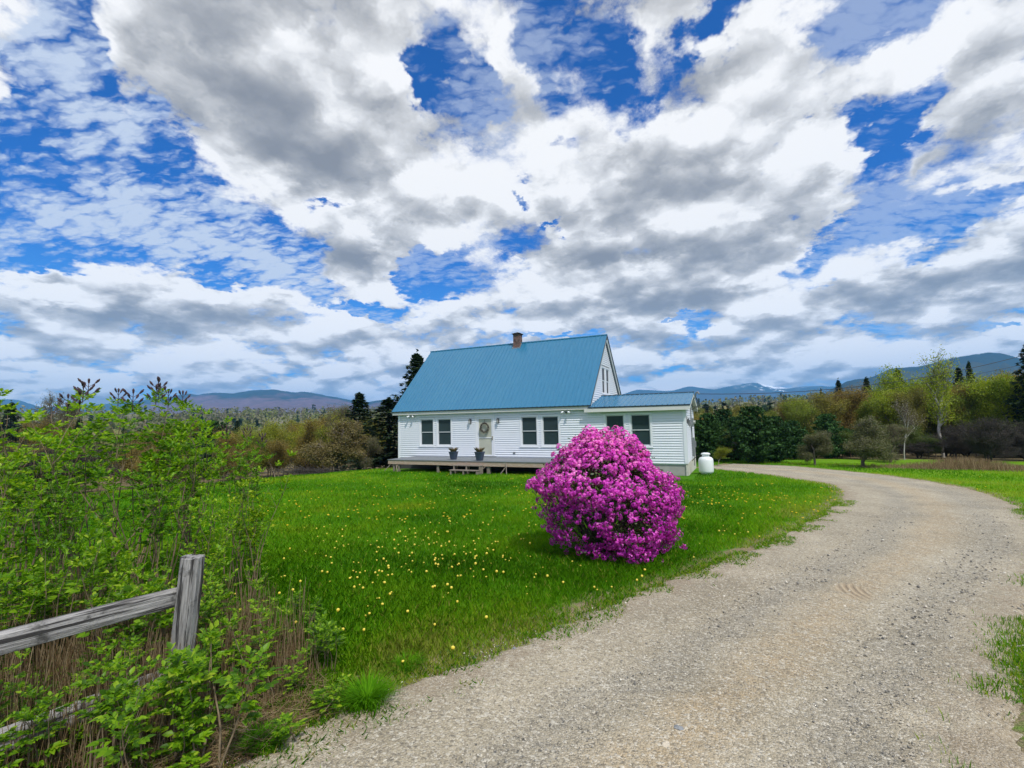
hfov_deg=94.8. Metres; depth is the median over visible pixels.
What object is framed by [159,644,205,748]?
leafy shoot
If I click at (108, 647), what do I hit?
leafy shoot
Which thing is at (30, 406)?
mountain ridge
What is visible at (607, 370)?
window
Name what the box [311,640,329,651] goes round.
leafy shoot
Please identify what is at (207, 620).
leafy shoot
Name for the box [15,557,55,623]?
leafy shoot
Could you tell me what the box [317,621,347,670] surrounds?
leafy shoot
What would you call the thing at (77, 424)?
fir tree
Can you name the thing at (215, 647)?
leafy shoot
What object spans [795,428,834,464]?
apple tree
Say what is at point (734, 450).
sapling
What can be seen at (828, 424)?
pine tree
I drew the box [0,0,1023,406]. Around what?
sky
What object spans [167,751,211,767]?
leafy shoot
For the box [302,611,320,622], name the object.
leafy shoot
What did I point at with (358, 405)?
spruce tree
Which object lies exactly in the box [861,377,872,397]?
fir tree
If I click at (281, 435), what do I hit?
budding tree
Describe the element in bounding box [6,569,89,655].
leafy shoot
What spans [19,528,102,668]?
leafy shoot
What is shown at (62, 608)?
leafy shoot
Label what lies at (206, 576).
leafy shoot
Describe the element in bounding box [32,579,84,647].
leafy shoot
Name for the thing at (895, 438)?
apple tree
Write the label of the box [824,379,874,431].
budding tree
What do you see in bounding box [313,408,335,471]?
young tree
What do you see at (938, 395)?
birch tree
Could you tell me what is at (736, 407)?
budding tree
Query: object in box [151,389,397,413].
mountain ridge
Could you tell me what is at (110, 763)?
leafy shoot
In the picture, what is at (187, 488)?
leafy shrub
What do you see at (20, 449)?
leafy shrub
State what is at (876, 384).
power cable
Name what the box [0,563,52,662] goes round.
leafy shoot
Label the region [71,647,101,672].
leafy shoot
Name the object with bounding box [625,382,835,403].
mountain ridge
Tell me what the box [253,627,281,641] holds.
leafy shoot
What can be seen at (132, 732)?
leafy shoot
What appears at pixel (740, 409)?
budding tree
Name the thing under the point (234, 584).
leafy shoot
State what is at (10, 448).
brush
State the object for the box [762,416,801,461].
pine tree
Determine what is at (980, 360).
mountain ridge
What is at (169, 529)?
leafy shoot
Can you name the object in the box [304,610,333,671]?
leafy shoot
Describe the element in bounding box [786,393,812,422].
leafy tree
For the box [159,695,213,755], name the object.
leafy shoot
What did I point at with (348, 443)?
apple tree
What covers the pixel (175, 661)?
leafy shoot
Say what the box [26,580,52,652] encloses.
leafy shoot
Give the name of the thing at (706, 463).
propane tank
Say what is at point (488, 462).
wooden deck
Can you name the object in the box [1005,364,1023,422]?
budding tree
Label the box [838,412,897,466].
apple tree
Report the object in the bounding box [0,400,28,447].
spruce tree
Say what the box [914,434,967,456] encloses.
sapling
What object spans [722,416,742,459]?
pine tree
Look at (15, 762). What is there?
leafy shoot
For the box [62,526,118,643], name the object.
leafy shoot
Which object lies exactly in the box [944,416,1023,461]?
bush
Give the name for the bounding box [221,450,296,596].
leafy shrub
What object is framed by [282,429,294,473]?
budding tree
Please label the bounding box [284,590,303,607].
leafy shoot
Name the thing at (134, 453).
brush
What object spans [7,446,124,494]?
brush
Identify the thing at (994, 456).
sapling
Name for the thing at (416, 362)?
spruce tree
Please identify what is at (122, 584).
leafy shoot
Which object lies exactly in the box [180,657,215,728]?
leafy shoot
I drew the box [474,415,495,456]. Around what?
door
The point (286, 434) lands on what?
young tree
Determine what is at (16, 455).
leafy shrub
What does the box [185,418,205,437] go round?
budding tree
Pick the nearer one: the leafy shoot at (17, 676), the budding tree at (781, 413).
the leafy shoot at (17, 676)
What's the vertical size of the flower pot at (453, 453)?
0.610 m
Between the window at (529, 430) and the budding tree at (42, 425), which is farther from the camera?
the budding tree at (42, 425)
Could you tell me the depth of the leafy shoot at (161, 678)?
2.56 m
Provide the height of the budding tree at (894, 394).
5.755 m
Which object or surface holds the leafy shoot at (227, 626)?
on the lawn at (1018, 724)
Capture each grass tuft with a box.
[229,717,299,758]
[309,666,414,720]
[379,643,432,676]
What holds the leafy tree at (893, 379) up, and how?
on the lawn at (1018, 724)
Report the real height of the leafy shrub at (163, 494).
1.633 m
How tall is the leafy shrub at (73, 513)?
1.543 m
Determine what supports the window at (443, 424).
in the farmhouse
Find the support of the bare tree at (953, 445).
on the lawn at (1018, 724)
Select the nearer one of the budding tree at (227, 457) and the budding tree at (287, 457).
the budding tree at (227, 457)
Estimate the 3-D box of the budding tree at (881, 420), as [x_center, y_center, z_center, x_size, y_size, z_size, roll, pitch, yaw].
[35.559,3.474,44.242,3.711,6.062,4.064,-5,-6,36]
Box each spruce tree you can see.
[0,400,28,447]
[330,392,382,470]
[341,397,397,470]
[367,349,424,468]
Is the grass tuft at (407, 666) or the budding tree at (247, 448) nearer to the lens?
the grass tuft at (407, 666)
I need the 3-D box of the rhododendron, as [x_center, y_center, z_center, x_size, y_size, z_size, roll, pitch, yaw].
[1.303,1.528,6.732,2.230,1.942,2.191,-3,-5,25]
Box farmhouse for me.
[392,332,699,475]
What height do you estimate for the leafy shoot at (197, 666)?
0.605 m
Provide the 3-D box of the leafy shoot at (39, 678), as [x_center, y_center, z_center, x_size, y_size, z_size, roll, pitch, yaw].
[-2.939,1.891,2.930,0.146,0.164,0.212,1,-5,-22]
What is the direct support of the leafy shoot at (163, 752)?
on the lawn at (1018, 724)
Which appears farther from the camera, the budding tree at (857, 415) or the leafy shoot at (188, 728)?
the budding tree at (857, 415)
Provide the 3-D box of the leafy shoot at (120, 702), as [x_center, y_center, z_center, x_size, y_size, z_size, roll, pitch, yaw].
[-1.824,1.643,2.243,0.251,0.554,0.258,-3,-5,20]
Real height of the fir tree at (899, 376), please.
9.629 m
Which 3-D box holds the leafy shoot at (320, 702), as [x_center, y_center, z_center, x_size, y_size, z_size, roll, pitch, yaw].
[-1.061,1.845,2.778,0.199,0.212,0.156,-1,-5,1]
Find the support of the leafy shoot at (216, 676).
on the lawn at (1018, 724)
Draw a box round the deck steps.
[449,465,482,474]
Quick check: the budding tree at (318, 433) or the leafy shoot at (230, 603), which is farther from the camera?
the budding tree at (318, 433)
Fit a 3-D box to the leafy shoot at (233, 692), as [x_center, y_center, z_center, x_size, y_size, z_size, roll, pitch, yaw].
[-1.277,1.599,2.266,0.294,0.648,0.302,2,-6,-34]
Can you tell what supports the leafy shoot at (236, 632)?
on the lawn at (1018, 724)
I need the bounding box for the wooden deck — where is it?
[384,456,557,474]
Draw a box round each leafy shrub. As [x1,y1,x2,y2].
[0,388,114,607]
[0,398,55,566]
[0,455,50,590]
[7,407,138,581]
[15,381,201,599]
[21,452,86,615]
[52,376,218,584]
[61,378,207,582]
[86,441,200,617]
[156,408,232,553]
[160,404,226,554]
[163,472,238,609]
[204,425,275,585]
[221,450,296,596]
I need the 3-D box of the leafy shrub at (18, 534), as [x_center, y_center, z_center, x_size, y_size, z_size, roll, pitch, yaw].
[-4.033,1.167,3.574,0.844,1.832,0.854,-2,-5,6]
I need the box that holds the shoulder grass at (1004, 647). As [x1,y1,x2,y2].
[914,507,1023,767]
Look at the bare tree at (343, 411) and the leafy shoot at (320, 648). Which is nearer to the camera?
the leafy shoot at (320, 648)
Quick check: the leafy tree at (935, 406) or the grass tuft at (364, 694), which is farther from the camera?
the leafy tree at (935, 406)
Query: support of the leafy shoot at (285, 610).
on the lawn at (1018, 724)
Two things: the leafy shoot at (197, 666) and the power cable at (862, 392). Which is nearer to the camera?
the leafy shoot at (197, 666)
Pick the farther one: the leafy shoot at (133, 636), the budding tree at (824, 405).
the budding tree at (824, 405)
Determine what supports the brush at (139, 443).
on the lawn at (1018, 724)
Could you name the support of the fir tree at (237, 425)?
on the lawn at (1018, 724)
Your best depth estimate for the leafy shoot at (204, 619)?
3.52 m
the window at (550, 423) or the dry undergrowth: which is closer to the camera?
the dry undergrowth
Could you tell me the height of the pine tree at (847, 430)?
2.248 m
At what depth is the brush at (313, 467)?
47.88 m
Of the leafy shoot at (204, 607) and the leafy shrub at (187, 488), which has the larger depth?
the leafy shrub at (187, 488)
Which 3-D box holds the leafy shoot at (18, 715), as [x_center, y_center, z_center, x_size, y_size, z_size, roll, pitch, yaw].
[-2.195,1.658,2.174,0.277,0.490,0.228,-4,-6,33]
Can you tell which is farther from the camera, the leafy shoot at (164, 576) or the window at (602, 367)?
the window at (602, 367)
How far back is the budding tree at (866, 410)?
40.29 m
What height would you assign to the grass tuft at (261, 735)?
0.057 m
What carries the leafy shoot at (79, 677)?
on the lawn at (1018, 724)
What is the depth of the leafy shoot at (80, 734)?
2.42 m
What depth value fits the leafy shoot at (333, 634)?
3.51 m
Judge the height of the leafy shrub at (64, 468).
2.095 m
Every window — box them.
[419,418,434,446]
[436,417,452,446]
[519,415,538,446]
[541,414,560,447]
[601,366,606,394]
[604,413,626,441]
[605,368,609,394]
[628,412,653,447]
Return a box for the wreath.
[479,419,488,432]
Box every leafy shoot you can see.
[0,549,30,625]
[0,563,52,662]
[0,568,56,679]
[0,573,40,626]
[0,602,15,626]
[0,648,30,724]
[0,684,53,766]
[0,706,51,725]
[0,735,23,767]
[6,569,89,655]
[6,685,47,714]
[8,685,74,767]
[8,699,69,767]
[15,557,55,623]
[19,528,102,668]
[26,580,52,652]
[27,573,71,621]
[30,672,49,687]
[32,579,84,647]
[42,669,93,738]
[55,589,78,647]
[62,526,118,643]
[63,686,81,727]
[64,516,140,640]
[64,720,97,745]
[70,649,137,767]
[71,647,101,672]
[75,572,127,681]
[78,594,109,643]
[82,636,137,749]
[85,515,133,636]
[85,579,107,645]
[86,654,162,767]
[87,666,149,766]
[91,635,145,765]
[102,561,167,655]
[102,567,167,652]
[103,736,142,767]
[106,567,133,631]
[106,582,174,661]
[109,632,155,677]
[111,681,144,731]
[112,587,166,666]
[115,645,189,767]
[122,737,170,759]
[128,578,173,665]
[135,569,172,633]
[141,519,188,611]
[141,642,202,762]
[144,624,160,648]
[148,565,177,625]
[153,657,182,730]
[158,586,207,640]
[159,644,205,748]
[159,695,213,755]
[162,650,219,763]
[167,726,200,762]
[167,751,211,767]
[176,544,227,616]
[177,619,230,765]
[178,703,207,756]
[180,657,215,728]
[182,542,220,618]
[182,631,220,707]
[190,623,237,767]
[195,611,213,645]
[195,616,225,655]
[196,670,228,725]
[197,584,231,644]
[197,628,223,693]
[200,586,226,638]
[202,559,264,642]
[213,642,281,767]
[214,612,250,665]
[216,517,271,597]
[217,611,237,650]
[218,598,246,632]
[223,603,275,693]
[223,656,246,675]
[224,687,249,709]
[225,639,245,676]
[243,565,273,600]
[247,585,294,655]
[249,622,279,681]
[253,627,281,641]
[256,646,310,697]
[271,712,307,740]
[283,667,307,694]
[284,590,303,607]
[300,639,334,660]
[302,595,324,622]
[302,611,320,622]
[302,622,325,636]
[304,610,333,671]
[309,682,346,713]
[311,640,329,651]
[316,673,350,722]
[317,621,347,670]
[318,620,342,652]
[329,630,346,646]
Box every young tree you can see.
[235,424,260,477]
[250,418,282,476]
[263,421,289,476]
[287,419,316,473]
[288,423,316,443]
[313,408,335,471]
[320,410,354,470]
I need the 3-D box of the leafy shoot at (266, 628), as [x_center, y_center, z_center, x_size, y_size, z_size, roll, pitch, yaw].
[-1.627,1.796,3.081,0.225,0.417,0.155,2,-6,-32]
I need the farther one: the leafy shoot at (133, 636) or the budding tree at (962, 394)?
the budding tree at (962, 394)
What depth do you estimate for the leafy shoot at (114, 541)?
3.79 m
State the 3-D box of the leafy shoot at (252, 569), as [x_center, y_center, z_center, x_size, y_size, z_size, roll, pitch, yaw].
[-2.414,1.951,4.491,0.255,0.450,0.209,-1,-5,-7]
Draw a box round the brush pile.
[269,465,346,475]
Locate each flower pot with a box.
[449,447,457,459]
[473,447,484,460]
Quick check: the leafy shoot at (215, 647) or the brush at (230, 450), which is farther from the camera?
the brush at (230, 450)
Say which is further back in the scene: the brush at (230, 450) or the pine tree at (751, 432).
the brush at (230, 450)
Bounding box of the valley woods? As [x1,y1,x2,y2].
[0,387,950,466]
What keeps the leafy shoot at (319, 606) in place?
on the lawn at (1018, 724)
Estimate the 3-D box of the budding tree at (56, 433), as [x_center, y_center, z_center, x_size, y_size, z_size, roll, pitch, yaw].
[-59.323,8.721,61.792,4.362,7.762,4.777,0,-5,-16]
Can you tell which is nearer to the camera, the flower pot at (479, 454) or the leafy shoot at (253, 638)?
the leafy shoot at (253, 638)
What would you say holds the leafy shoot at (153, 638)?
on the lawn at (1018, 724)
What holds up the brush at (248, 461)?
on the lawn at (1018, 724)
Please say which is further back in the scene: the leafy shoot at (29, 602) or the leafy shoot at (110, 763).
the leafy shoot at (29, 602)
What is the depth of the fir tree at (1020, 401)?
35.51 m
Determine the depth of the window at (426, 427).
25.71 m
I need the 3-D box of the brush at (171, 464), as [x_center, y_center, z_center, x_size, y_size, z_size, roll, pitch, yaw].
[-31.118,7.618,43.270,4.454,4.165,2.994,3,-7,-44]
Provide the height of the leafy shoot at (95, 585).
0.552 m
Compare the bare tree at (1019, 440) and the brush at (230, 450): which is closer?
the bare tree at (1019, 440)
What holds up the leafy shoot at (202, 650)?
on the lawn at (1018, 724)
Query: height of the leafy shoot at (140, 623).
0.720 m
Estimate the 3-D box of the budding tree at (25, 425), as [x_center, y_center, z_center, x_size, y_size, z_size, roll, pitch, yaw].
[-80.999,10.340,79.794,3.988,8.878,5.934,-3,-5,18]
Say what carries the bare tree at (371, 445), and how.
on the lawn at (1018, 724)
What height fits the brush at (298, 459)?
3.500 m
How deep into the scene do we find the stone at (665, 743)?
2.47 m
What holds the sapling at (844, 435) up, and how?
on the lawn at (1018, 724)
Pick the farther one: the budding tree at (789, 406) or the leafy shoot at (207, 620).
the budding tree at (789, 406)
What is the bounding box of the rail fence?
[0,554,204,752]
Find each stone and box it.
[662,740,669,746]
[673,725,683,730]
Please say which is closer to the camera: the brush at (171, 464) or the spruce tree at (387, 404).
the spruce tree at (387, 404)
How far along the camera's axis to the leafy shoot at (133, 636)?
2.79 m
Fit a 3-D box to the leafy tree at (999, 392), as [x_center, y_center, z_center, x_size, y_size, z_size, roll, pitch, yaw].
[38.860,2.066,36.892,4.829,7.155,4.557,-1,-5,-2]
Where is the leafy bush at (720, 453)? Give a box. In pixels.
[713,445,731,463]
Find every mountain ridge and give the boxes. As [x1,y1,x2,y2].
[1,399,150,413]
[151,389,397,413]
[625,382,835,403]
[825,352,1023,395]
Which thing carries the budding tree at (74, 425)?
on the lawn at (1018, 724)
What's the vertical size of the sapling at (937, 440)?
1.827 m
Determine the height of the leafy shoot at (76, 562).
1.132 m
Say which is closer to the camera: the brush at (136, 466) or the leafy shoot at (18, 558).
the leafy shoot at (18, 558)
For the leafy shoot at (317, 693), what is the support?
on the lawn at (1018, 724)
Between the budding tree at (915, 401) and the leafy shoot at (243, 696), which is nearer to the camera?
the leafy shoot at (243, 696)
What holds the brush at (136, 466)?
on the lawn at (1018, 724)
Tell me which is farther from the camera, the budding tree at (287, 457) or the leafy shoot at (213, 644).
the budding tree at (287, 457)
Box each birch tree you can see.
[889,399,923,459]
[913,344,963,457]
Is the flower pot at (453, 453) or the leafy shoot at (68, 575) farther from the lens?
the flower pot at (453, 453)
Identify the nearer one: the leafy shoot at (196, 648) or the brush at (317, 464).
the leafy shoot at (196, 648)
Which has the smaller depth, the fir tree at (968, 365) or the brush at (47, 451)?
the brush at (47, 451)
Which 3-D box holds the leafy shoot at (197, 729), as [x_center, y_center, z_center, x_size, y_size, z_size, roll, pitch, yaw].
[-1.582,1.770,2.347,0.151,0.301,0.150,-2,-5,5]
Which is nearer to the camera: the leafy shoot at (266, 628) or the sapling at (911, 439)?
the leafy shoot at (266, 628)
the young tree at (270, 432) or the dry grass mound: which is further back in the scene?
the young tree at (270, 432)
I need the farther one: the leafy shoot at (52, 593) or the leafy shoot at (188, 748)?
the leafy shoot at (52, 593)
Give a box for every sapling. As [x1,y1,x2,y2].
[727,440,744,460]
[835,430,852,458]
[893,420,924,455]
[896,441,937,457]
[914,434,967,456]
[918,434,942,458]
[922,433,950,456]
[925,428,1000,456]
[964,446,1011,457]
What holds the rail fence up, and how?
on the lawn at (1018, 724)
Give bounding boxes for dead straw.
[0,600,343,767]
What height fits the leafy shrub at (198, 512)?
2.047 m
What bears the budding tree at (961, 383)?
on the lawn at (1018, 724)
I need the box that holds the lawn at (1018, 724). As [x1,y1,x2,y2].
[0,400,1023,767]
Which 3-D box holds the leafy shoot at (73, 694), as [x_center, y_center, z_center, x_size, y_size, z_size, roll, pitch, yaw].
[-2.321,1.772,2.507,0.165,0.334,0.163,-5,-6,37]
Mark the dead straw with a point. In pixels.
(223, 744)
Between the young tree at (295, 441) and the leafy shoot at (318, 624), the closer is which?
the leafy shoot at (318, 624)
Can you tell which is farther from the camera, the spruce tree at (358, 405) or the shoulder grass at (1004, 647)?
the spruce tree at (358, 405)
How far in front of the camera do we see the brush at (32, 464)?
38.90 m
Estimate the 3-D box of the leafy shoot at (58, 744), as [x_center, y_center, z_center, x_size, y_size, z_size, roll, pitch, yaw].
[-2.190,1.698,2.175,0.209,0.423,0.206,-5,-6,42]
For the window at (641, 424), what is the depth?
20.94 m
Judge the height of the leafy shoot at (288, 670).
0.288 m
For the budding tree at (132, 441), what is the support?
on the lawn at (1018, 724)
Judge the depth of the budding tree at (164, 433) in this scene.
66.18 m
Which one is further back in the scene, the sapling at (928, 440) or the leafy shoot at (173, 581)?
the sapling at (928, 440)
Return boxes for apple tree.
[295,417,372,470]
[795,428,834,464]
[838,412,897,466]
[878,422,914,462]
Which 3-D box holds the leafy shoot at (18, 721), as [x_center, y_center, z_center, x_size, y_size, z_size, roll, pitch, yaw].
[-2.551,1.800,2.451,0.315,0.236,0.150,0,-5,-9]
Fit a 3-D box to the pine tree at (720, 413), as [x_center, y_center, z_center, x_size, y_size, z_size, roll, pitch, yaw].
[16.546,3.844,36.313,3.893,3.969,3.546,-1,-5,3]
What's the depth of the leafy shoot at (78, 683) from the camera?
2.26 m
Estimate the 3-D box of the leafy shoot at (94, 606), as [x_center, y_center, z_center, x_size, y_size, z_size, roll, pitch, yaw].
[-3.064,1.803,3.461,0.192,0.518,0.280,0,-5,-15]
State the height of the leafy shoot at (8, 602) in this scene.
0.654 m
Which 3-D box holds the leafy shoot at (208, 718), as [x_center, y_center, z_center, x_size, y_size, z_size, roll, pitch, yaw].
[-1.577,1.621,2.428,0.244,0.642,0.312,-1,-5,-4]
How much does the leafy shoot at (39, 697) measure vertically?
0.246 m
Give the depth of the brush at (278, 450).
37.80 m
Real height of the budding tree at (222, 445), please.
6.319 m
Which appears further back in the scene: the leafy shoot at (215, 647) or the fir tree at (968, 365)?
the fir tree at (968, 365)
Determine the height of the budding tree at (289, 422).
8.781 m
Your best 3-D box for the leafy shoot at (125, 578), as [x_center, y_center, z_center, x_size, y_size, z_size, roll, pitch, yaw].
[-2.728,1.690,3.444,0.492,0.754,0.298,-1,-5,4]
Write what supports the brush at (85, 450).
on the lawn at (1018, 724)
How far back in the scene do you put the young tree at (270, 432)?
48.72 m
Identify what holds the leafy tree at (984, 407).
on the lawn at (1018, 724)
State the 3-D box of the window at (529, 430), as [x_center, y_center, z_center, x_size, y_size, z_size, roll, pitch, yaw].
[0.847,2.317,23.176,1.030,1.585,0.130,-3,-5,25]
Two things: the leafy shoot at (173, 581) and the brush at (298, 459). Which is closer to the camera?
the leafy shoot at (173, 581)
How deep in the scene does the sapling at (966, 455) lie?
33.52 m
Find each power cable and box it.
[706,364,1023,406]
[744,355,1023,393]
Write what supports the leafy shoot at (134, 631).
on the lawn at (1018, 724)
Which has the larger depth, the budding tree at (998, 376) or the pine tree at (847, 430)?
the budding tree at (998, 376)
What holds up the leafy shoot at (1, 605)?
on the lawn at (1018, 724)
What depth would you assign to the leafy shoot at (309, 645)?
3.35 m
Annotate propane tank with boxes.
[692,452,713,474]
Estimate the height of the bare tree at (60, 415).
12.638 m
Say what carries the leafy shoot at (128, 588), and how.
on the lawn at (1018, 724)
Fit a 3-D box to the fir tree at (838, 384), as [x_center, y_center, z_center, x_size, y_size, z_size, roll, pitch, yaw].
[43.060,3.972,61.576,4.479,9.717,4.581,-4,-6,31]
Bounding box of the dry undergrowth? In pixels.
[0,558,324,767]
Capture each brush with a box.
[0,440,25,491]
[0,446,107,493]
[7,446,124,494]
[32,443,77,494]
[40,446,107,462]
[107,446,147,485]
[118,437,150,483]
[128,448,173,485]
[144,445,194,481]
[223,443,245,479]
[229,444,263,476]
[264,438,290,475]
[289,446,315,468]
[292,457,327,471]
[303,441,328,468]
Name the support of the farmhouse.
on the lawn at (1018, 724)
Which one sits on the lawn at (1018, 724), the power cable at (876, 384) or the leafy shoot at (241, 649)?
the leafy shoot at (241, 649)
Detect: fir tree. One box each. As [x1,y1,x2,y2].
[67,417,96,475]
[233,420,239,432]
[834,378,842,394]
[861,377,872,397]
[894,368,906,389]
[952,365,964,386]
[965,361,975,382]
[1000,345,1023,455]
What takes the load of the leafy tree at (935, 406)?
on the lawn at (1018, 724)
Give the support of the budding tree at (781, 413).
on the lawn at (1018, 724)
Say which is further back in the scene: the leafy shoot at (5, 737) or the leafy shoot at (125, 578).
the leafy shoot at (125, 578)
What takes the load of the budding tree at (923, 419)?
on the lawn at (1018, 724)
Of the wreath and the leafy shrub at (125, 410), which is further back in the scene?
the wreath
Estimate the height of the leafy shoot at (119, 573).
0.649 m
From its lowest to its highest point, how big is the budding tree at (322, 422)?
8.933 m
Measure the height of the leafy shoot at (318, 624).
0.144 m
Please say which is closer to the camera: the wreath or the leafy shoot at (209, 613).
the leafy shoot at (209, 613)
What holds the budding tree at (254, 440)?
on the lawn at (1018, 724)
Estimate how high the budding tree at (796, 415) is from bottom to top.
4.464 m
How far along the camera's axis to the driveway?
3.26 m
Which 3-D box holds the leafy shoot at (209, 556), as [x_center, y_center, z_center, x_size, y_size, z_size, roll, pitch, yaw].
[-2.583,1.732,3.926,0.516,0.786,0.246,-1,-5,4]
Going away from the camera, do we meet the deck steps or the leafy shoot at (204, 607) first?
the leafy shoot at (204, 607)
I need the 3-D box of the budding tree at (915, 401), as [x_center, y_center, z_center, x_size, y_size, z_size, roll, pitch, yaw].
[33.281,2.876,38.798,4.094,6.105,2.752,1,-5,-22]
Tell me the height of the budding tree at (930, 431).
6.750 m
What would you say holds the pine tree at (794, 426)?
on the lawn at (1018, 724)
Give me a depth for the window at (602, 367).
25.01 m
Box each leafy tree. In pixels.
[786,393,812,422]
[862,363,927,426]
[870,384,910,425]
[924,389,976,426]
[958,370,1023,424]
[961,374,1020,452]
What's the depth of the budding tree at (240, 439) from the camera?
49.15 m
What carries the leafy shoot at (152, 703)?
on the lawn at (1018, 724)
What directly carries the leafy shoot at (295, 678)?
on the lawn at (1018, 724)
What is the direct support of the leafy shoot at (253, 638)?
on the lawn at (1018, 724)
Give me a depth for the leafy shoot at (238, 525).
4.81 m
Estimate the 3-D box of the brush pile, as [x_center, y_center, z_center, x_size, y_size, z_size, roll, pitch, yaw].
[-11.110,4.775,25.815,5.768,0.725,2.625,-3,-5,25]
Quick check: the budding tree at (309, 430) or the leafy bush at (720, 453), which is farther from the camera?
the budding tree at (309, 430)
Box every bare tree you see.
[25,391,98,462]
[321,403,363,468]
[353,435,381,469]
[920,425,970,458]
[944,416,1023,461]
[986,420,1023,458]
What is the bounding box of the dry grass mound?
[800,455,1023,471]
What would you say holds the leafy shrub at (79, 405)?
on the lawn at (1018, 724)
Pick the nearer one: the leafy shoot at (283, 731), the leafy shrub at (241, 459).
the leafy shoot at (283, 731)
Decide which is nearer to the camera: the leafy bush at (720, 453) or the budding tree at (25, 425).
the leafy bush at (720, 453)
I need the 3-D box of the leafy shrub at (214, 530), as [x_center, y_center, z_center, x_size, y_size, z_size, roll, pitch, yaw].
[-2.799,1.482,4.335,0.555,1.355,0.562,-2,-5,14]
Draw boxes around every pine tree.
[188,420,229,477]
[694,413,734,460]
[712,408,733,426]
[720,406,790,462]
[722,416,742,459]
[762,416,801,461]
[783,420,810,458]
[810,413,847,458]
[841,428,854,456]
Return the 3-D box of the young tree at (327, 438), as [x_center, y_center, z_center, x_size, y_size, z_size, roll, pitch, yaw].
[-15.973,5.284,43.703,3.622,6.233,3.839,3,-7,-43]
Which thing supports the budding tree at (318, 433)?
on the lawn at (1018, 724)
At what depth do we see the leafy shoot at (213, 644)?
2.92 m
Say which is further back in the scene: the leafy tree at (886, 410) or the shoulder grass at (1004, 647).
the leafy tree at (886, 410)
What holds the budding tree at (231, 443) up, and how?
on the lawn at (1018, 724)
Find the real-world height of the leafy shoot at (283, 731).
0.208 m
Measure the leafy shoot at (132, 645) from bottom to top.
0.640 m
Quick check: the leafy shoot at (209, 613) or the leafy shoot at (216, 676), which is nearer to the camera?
the leafy shoot at (216, 676)
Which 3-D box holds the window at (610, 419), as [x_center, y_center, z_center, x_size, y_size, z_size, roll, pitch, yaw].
[4.692,2.105,21.414,1.040,1.565,0.130,-3,-5,25]
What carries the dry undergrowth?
on the lawn at (1018, 724)
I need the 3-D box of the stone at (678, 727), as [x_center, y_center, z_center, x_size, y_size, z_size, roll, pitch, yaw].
[0.926,1.917,2.620,0.055,0.032,0.046,-1,-5,-5]
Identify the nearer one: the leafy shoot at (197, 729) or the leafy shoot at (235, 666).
the leafy shoot at (197, 729)
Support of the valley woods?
on the lawn at (1018, 724)
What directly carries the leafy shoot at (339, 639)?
on the lawn at (1018, 724)
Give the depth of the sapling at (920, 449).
31.95 m
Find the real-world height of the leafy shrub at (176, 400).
2.336 m
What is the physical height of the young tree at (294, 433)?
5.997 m
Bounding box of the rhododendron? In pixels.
[525,424,688,565]
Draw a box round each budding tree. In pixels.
[14,420,53,449]
[20,421,33,429]
[42,423,70,442]
[66,416,86,429]
[127,429,160,450]
[149,422,173,447]
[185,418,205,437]
[210,448,231,479]
[212,426,239,480]
[213,428,241,474]
[231,426,258,450]
[241,438,261,476]
[244,427,273,474]
[262,425,290,476]
[282,416,303,466]
[282,422,316,467]
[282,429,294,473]
[293,416,321,467]
[312,424,332,468]
[316,410,334,425]
[729,402,756,417]
[732,403,746,415]
[763,409,779,416]
[772,395,808,419]
[778,393,807,428]
[784,405,823,434]
[802,387,852,434]
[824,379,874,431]
[848,398,866,431]
[852,392,888,430]
[869,402,888,431]
[881,386,932,432]
[882,388,910,431]
[893,384,931,432]
[920,405,945,435]
[928,374,977,391]
[929,381,985,428]
[944,383,988,452]
[958,369,1016,387]
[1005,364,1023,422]
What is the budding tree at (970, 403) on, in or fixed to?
on the lawn at (1018, 724)
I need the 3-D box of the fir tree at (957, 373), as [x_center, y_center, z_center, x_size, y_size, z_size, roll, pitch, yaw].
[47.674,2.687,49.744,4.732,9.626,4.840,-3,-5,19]
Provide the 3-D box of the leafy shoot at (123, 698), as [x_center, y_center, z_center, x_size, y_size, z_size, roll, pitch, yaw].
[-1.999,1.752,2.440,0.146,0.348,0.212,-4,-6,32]
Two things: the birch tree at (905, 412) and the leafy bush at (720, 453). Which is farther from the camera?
the birch tree at (905, 412)
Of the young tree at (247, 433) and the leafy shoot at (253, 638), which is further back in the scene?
the young tree at (247, 433)
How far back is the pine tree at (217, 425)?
59.11 m
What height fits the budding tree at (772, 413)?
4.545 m
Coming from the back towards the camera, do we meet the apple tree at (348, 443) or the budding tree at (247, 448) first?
the budding tree at (247, 448)
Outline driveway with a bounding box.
[230,464,1023,767]
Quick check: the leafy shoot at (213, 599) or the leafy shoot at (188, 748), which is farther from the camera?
the leafy shoot at (213, 599)

